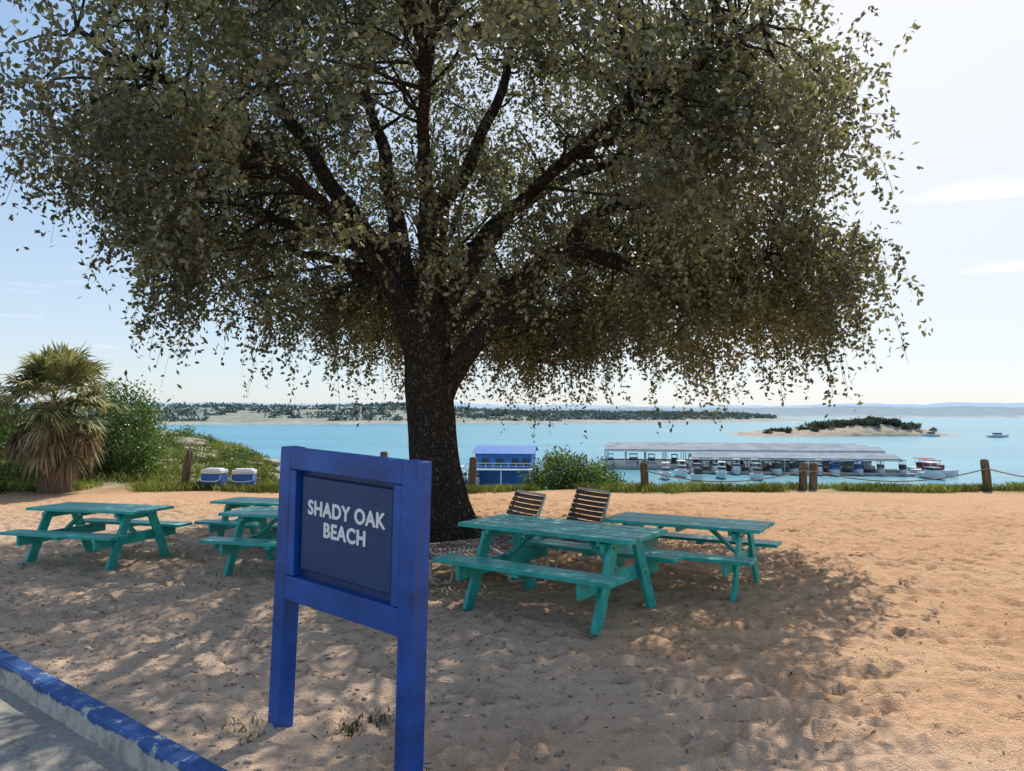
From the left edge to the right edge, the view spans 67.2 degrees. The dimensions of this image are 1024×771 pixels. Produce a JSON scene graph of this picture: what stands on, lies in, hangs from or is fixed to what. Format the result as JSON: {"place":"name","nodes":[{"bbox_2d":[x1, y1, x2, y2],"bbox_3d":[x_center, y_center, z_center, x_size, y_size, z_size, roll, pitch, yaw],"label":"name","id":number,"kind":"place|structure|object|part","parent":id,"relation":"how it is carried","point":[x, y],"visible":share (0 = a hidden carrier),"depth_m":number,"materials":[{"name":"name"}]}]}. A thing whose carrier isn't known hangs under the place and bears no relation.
{"place":"outdoors","nodes":[
{"label":"outdoors","id":0,"kind":"place"},
{"bbox_2d":[0,685,136,770],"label":"road","id":1,"kind":"structure","parent":0,"point":[33,738],"depth_m":4.42,"materials":[{"name":"grey concrete"}]},
{"bbox_2d":[10,405,807,424],"bbox_3d":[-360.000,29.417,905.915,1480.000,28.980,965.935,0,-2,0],"label":"shore","id":2,"kind":"structure","parent":0,"point":[242,417],"depth_m":729.55,"materials":[{"name":"beige sand"}]},
{"bbox_2d":[5,401,776,421],"bbox_3d":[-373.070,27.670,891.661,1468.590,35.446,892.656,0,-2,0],"label":"shore tree mass","id":3,"kind":"object","parent":2,"relation":"on","point":[178,409],"visible":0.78,"depth_m":797.98,"materials":[{"name":"green plant"}]},
{"bbox_2d":[0,418,1023,770],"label":"sand ground","id":4,"kind":"structure","parent":0,"point":[876,586],"depth_m":5.87,"materials":[{"name":"beige sand"}]},
{"bbox_2d":[0,375,92,494],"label":"shrub","id":5,"kind":"object","parent":4,"relation":"on","point":[6,432],"visible":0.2,"depth_m":18.77,"materials":[{"name":"green plant"}]},
{"bbox_2d":[0,339,135,493],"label":"palm tree","id":6,"kind":"object","parent":4,"relation":"on","point":[52,442],"visible":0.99,"depth_m":16.51,"materials":[{"name":"green plant"}]},
{"bbox_2d":[0,502,191,569],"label":"picnic table","id":7,"kind":"object","parent":4,"relation":"on","point":[125,514],"visible":0.98,"depth_m":9.11,"materials":[{"name":"teal paint"}]},
{"bbox_2d":[0,648,227,770],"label":"kerb","id":8,"kind":"structure","parent":4,"relation":"on","point":[131,742],"depth_m":4.48,"materials":[{"name":"paint"}]},
{"bbox_2d":[78,373,175,481],"bbox_3d":[-10.155,1.442,20.124,2.538,3.588,4.130,1,-2,-23],"label":"shrub","id":9,"kind":"object","parent":4,"relation":"on","point":[140,449],"visible":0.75,"depth_m":19.82,"materials":[{"name":"green plant"}]},
{"bbox_2d":[2,418,257,474],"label":"hillside shrubs","id":10,"kind":"object","parent":4,"relation":"on","point":[234,454],"visible":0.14,"depth_m":24.62,"materials":[{"name":"green plant"}]},
{"bbox_2d":[0,412,279,483],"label":"hillside grass","id":11,"kind":"structure","parent":4,"relation":"on","point":[262,470],"depth_m":21.18,"materials":[{"name":"green plant"}]},
{"bbox_2d":[83,421,279,482],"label":"hillside rocks","id":12,"kind":"object","parent":4,"relation":"on","point":[273,461],"visible":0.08,"depth_m":27.18,"materials":[{"name":"stone"}]},
{"bbox_2d":[199,468,227,489],"bbox_3d":[-6.783,2.118,17.514,0.516,0.469,0.415,0,-2,7],"label":"cooler box","id":13,"kind":"object","parent":4,"relation":"on","point":[215,475],"visible":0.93,"depth_m":17.38,"materials":[{"name":"blue plastic"}]},
{"bbox_2d":[194,497,278,548],"bbox_3d":[-3.201,1.857,10.247,1.497,0.650,1.201,-1,-2,18],"label":"picnic table","id":14,"kind":"object","parent":4,"relation":"on","point":[222,525],"visible":0.35,"depth_m":10.09,"materials":[{"name":"teal paint"}]},
{"bbox_2d":[199,506,277,575],"bbox_3d":[-2.419,1.783,8.697,1.628,0.706,1.306,0,-2,14],"label":"picnic table","id":15,"kind":"object","parent":4,"relation":"on","point":[264,537],"visible":0.36,"depth_m":8.53,"materials":[{"name":"teal paint"}]},
{"bbox_2d":[231,468,256,486],"bbox_3d":[-6.077,2.121,17.464,0.516,0.469,0.415,0,-2,-7],"label":"cooler box","id":16,"kind":"object","parent":4,"relation":"on","point":[244,475],"visible":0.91,"depth_m":17.33,"materials":[{"name":"blue plastic"}]},
{"bbox_2d":[196,706,393,743],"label":"weeds","id":17,"kind":"object","parent":4,"relation":"on","point":[350,729],"visible":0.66,"depth_m":4.41,"materials":[{"name":"green plant"}]},
{"bbox_2d":[268,446,431,770],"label":"beach sign","id":18,"kind":"object","parent":4,"relation":"on","point":[353,537],"visible":1,"depth_m":3.95,"materials":[{"name":"blue paint"}]},
{"bbox_2d":[0,562,785,770],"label":"pebbles","id":19,"kind":"object","parent":4,"relation":"on","point":[445,735],"visible":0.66,"depth_m":5.33,"materials":[{"name":"stone"}]},
{"bbox_2d":[0,0,932,547],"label":"oak tree","id":20,"kind":"object","parent":4,"relation":"on","point":[686,260],"visible":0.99,"depth_m":8.95,"materials":[{"name":"green plant"}]},
{"bbox_2d":[429,516,548,584],"bbox_3d":[-0.486,1.751,8.026,1.797,0.634,0.611,1,-2,-20],"label":"lounge chair","id":21,"kind":"object","parent":4,"relation":"on","point":[497,549],"visible":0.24,"depth_m":8.17,"materials":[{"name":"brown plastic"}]},
{"bbox_2d":[429,490,557,585],"bbox_3d":[-0.355,1.651,8.542,1.722,0.866,0.611,1,-2,-32],"label":"lounge chair","id":22,"kind":"object","parent":4,"relation":"on","point":[515,498],"visible":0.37,"depth_m":8.69,"materials":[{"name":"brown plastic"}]},
{"bbox_2d":[0,464,1023,493],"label":"edge grass","id":23,"kind":"structure","parent":4,"relation":"on","point":[613,487],"depth_m":17.05,"materials":[{"name":"green plant"}]},
{"bbox_2d":[0,505,1023,770],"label":"fallen leaves","id":24,"kind":"object","parent":4,"relation":"on","point":[438,647],"visible":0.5,"depth_m":5.95,"materials":[{"name":"brown plant"}]},
{"bbox_2d":[477,487,624,582],"bbox_3d":[0.428,1.646,8.687,1.722,0.885,0.611,1,-2,-33],"label":"lounge chair","id":25,"kind":"object","parent":4,"relation":"on","point":[573,509],"visible":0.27,"depth_m":8.97,"materials":[{"name":"brown wood"}]},
{"bbox_2d":[432,514,685,636],"bbox_3d":[0.438,1.682,7.051,1.830,0.795,1.471,-1,-2,36],"label":"picnic table","id":26,"kind":"object","parent":4,"relation":"on","point":[607,543],"visible":0.98,"depth_m":6.89,"materials":[{"name":"teal paint"}]},
{"bbox_2d":[516,444,632,490],"bbox_3d":[1.519,2.334,18.629,2.911,1.876,2.124,0,-2,0],"label":"shrub","id":27,"kind":"object","parent":4,"relation":"on","point":[569,475],"visible":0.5,"depth_m":18.26,"materials":[{"name":"green plant"}]},
{"bbox_2d":[181,450,1023,490],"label":"rope fence","id":28,"kind":"object","parent":4,"relation":"on","point":[814,471],"visible":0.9,"depth_m":17.28,"materials":[{"name":"brown wood"}]},
{"bbox_2d":[602,512,781,601],"bbox_3d":[1.816,1.757,7.999,1.646,0.714,1.321,-1,-2,31],"label":"picnic table","id":29,"kind":"object","parent":4,"relation":"on","point":[737,530],"visible":0.65,"depth_m":7.83,"materials":[{"name":"teal paint"}]},
{"bbox_2d":[0,0,1023,406],"label":"sky","id":30,"kind":"structure","parent":0,"point":[957,88],"materials":[{"name":"blue"}]},
{"bbox_2d":[13,402,1023,417],"bbox_3d":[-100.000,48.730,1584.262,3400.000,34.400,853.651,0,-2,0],"label":"distant shore","id":31,"kind":"structure","parent":0,"point":[926,412],"depth_m":1465.24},
{"bbox_2d":[17,400,1023,408],"bbox_3d":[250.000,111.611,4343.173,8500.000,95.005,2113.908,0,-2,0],"label":"distant hills","id":32,"kind":"structure","parent":0,"point":[809,406],"depth_m":4207.58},
{"bbox_2d":[156,418,1023,488],"bbox_3d":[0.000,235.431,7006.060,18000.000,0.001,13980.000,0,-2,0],"label":"lake water","id":33,"kind":"structure","parent":0,"point":[968,453],"depth_m":322.96,"materials":[{"name":"blue liquid"}]},
{"bbox_2d":[461,465,467,484],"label":"motor boat","id":34,"kind":"object","parent":33,"relation":"on","point":[465,477],"visible":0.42,"depth_m":131.62,"materials":[{"name":"white plastic"}]},
{"bbox_2d":[466,467,479,484],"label":"motor boat","id":35,"kind":"object","parent":33,"relation":"on","point":[477,479],"visible":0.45,"depth_m":128.25,"materials":[{"name":"white plastic"}]},
{"bbox_2d":[461,446,538,486],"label":"boathouse","id":36,"kind":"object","parent":33,"relation":"on","point":[499,464],"visible":0.66,"depth_m":129.21,"materials":[{"name":"blue wood"}]},
{"bbox_2d":[482,458,529,464],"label":"windows","id":37,"kind":"structure","parent":36,"relation":"in","point":[484,460],"depth_m":129.16,"materials":[{"name":"grey glass"}]},
{"bbox_2d":[607,453,614,465],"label":"motor boat","id":38,"kind":"object","parent":33,"relation":"on","point":[610,460],"visible":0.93,"depth_m":171.32,"materials":[{"name":"white plastic"}]},
{"bbox_2d":[626,453,638,465],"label":"motor boat","id":39,"kind":"object","parent":33,"relation":"on","point":[633,461],"visible":0.95,"depth_m":170.97,"materials":[{"name":"white plastic"}]},
{"bbox_2d":[647,454,656,466],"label":"motor boat","id":40,"kind":"object","parent":33,"relation":"on","point":[651,462],"visible":0.94,"depth_m":170.04,"materials":[{"name":"white plastic"}]},
{"bbox_2d":[660,462,670,479],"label":"motor boat","id":41,"kind":"object","parent":33,"relation":"on","point":[665,470],"visible":0.99,"depth_m":141.76,"materials":[{"name":"white plastic"}]},
{"bbox_2d":[670,454,677,466],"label":"motor boat","id":42,"kind":"object","parent":33,"relation":"on","point":[673,462],"visible":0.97,"depth_m":169.08,"materials":[{"name":"white plastic"}]},
{"bbox_2d":[674,460,687,476],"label":"motor boat","id":43,"kind":"object","parent":33,"relation":"on","point":[681,471],"visible":0.99,"depth_m":147.12,"materials":[{"name":"white plastic"}]},
{"bbox_2d":[690,458,700,472],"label":"motor boat","id":44,"kind":"object","parent":33,"relation":"on","point":[696,466],"visible":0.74,"depth_m":153.90,"materials":[{"name":"white plastic"}]},
{"bbox_2d":[690,463,702,479],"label":"motor boat","id":45,"kind":"object","parent":33,"relation":"on","point":[697,474],"visible":0.94,"depth_m":138.76,"materials":[{"name":"white plastic"}]},
{"bbox_2d":[710,458,718,473],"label":"motor boat","id":46,"kind":"object","parent":33,"relation":"on","point":[715,465],"visible":0.85,"depth_m":154.03,"materials":[{"name":"white plastic"}]},
{"bbox_2d":[716,461,726,478],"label":"motor boat","id":47,"kind":"object","parent":33,"relation":"on","point":[721,472],"visible":1,"depth_m":143.79,"materials":[{"name":"white plastic"}]},
{"bbox_2d":[731,458,740,474],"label":"motor boat","id":48,"kind":"object","parent":33,"relation":"on","point":[736,469],"visible":0.98,"depth_m":152.64,"materials":[{"name":"white plastic"}]},
{"bbox_2d":[735,460,744,466],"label":"motor boat","id":49,"kind":"object","parent":33,"relation":"on","point":[742,464],"visible":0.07,"depth_m":167.08,"materials":[{"name":"black plastic"}]},
{"bbox_2d":[597,442,897,471],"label":"covered boat dock","id":50,"kind":"object","parent":33,"relation":"on","point":[709,447],"visible":0.73,"depth_m":167.91,"materials":[{"name":"metal"}]},
{"bbox_2d":[748,459,757,472],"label":"motor boat","id":51,"kind":"object","parent":33,"relation":"on","point":[750,469],"visible":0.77,"depth_m":152.86,"materials":[{"name":"white plastic"}]},
{"bbox_2d":[749,463,763,478],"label":"motor boat","id":52,"kind":"object","parent":33,"relation":"on","point":[757,473],"visible":0.95,"depth_m":140.41,"materials":[{"name":"white plastic"}]},
{"bbox_2d":[755,458,765,467],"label":"motor boat","id":53,"kind":"object","parent":33,"relation":"on","point":[763,464],"visible":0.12,"depth_m":165.86,"materials":[{"name":"grey plastic"}]},
{"bbox_2d":[769,459,781,474],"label":"motor boat","id":54,"kind":"object","parent":33,"relation":"on","point":[776,468],"visible":0.98,"depth_m":151.64,"materials":[{"name":"white plastic"}]},
{"bbox_2d":[781,461,789,467],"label":"motor boat","id":55,"kind":"object","parent":33,"relation":"on","point":[787,464],"visible":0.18,"depth_m":165.63,"materials":[{"name":"grey plastic"}]},
{"bbox_2d":[786,459,798,474],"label":"motor boat","id":56,"kind":"object","parent":33,"relation":"on","point":[793,467],"visible":0.95,"depth_m":151.64,"materials":[{"name":"white plastic"}]},
{"bbox_2d":[687,453,916,475],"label":"covered boat dock","id":57,"kind":"object","parent":33,"relation":"on","point":[784,457],"visible":0.66,"depth_m":154.07,"materials":[{"name":"metal"}]},
{"bbox_2d":[814,459,822,474],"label":"motor boat","id":58,"kind":"object","parent":33,"relation":"on","point":[820,468],"visible":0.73,"depth_m":150.84,"materials":[{"name":"white plastic"}]},
{"bbox_2d":[820,461,828,467],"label":"motor boat","id":59,"kind":"object","parent":33,"relation":"on","point":[825,464],"visible":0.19,"depth_m":164.13,"materials":[{"name":"grey plastic"}]},
{"bbox_2d":[826,459,839,474],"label":"motor boat","id":60,"kind":"object","parent":33,"relation":"on","point":[834,469],"visible":0.96,"depth_m":149.71,"materials":[{"name":"blue"}]},
{"bbox_2d":[841,461,853,468],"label":"motor boat","id":61,"kind":"object","parent":33,"relation":"on","point":[848,464],"visible":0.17,"depth_m":163.74,"materials":[{"name":"grey plastic"}]},
{"bbox_2d":[851,460,863,475],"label":"motor boat","id":62,"kind":"object","parent":33,"relation":"on","point":[858,468],"visible":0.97,"depth_m":150.11,"materials":[{"name":"blue"}]},
{"bbox_2d":[860,461,875,468],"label":"motor boat","id":63,"kind":"object","parent":33,"relation":"on","point":[870,465],"visible":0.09,"depth_m":162.83,"materials":[{"name":"white plastic"}]},
{"bbox_2d":[874,460,884,474],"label":"motor boat","id":64,"kind":"object","parent":33,"relation":"on","point":[880,468],"visible":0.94,"depth_m":149.75,"materials":[{"name":"white plastic"}]},
{"bbox_2d":[896,460,906,475],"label":"motor boat","id":65,"kind":"object","parent":33,"relation":"on","point":[902,468],"visible":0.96,"depth_m":149.16,"materials":[{"name":"white plastic"}]},
{"bbox_2d":[907,457,936,470],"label":"motor boat","id":66,"kind":"object","parent":33,"relation":"on","point":[918,465],"visible":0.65,"depth_m":156.20,"materials":[{"name":"white plastic"}]},
{"bbox_2d":[921,430,939,436],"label":"motor boat","id":67,"kind":"object","parent":33,"relation":"on","point":[932,434],"visible":0.99,"depth_m":371.18,"materials":[{"name":"white plastic"}]},
{"bbox_2d":[916,462,945,479],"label":"motor boat","id":68,"kind":"object","parent":33,"relation":"on","point":[930,472],"visible":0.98,"depth_m":142.49,"materials":[{"name":"white plastic"}]},
{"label":"windows","id":69,"kind":"part","parent":68,"relation":"part of","materials":[{"name":"black glass"}]},
{"bbox_2d":[909,459,958,476],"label":"motor boat","id":70,"kind":"object","parent":33,"relation":"on","point":[950,472],"visible":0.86,"depth_m":148.93,"materials":[{"name":"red plastic"}]},
{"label":"windows","id":71,"kind":"part","parent":70,"relation":"part of","materials":[{"name":"black glass"}]},
{"bbox_2d":[986,433,1008,436],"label":"motor boat","id":72,"kind":"object","parent":33,"relation":"on","point":[996,435],"visible":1,"depth_m":357.68,"materials":[{"name":"white plastic"}]},
{"bbox_2d":[730,424,967,435],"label":"island","id":73,"kind":"structure","parent":0,"point":[872,430],"depth_m":378.81,"materials":[{"name":"beige sand"}]},
{"bbox_2d":[762,415,937,433],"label":"island tree mass","id":74,"kind":"object","parent":73,"relation":"on","point":[844,423],"visible":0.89,"depth_m":386.06,"materials":[{"name":"green plant"}]}
]}

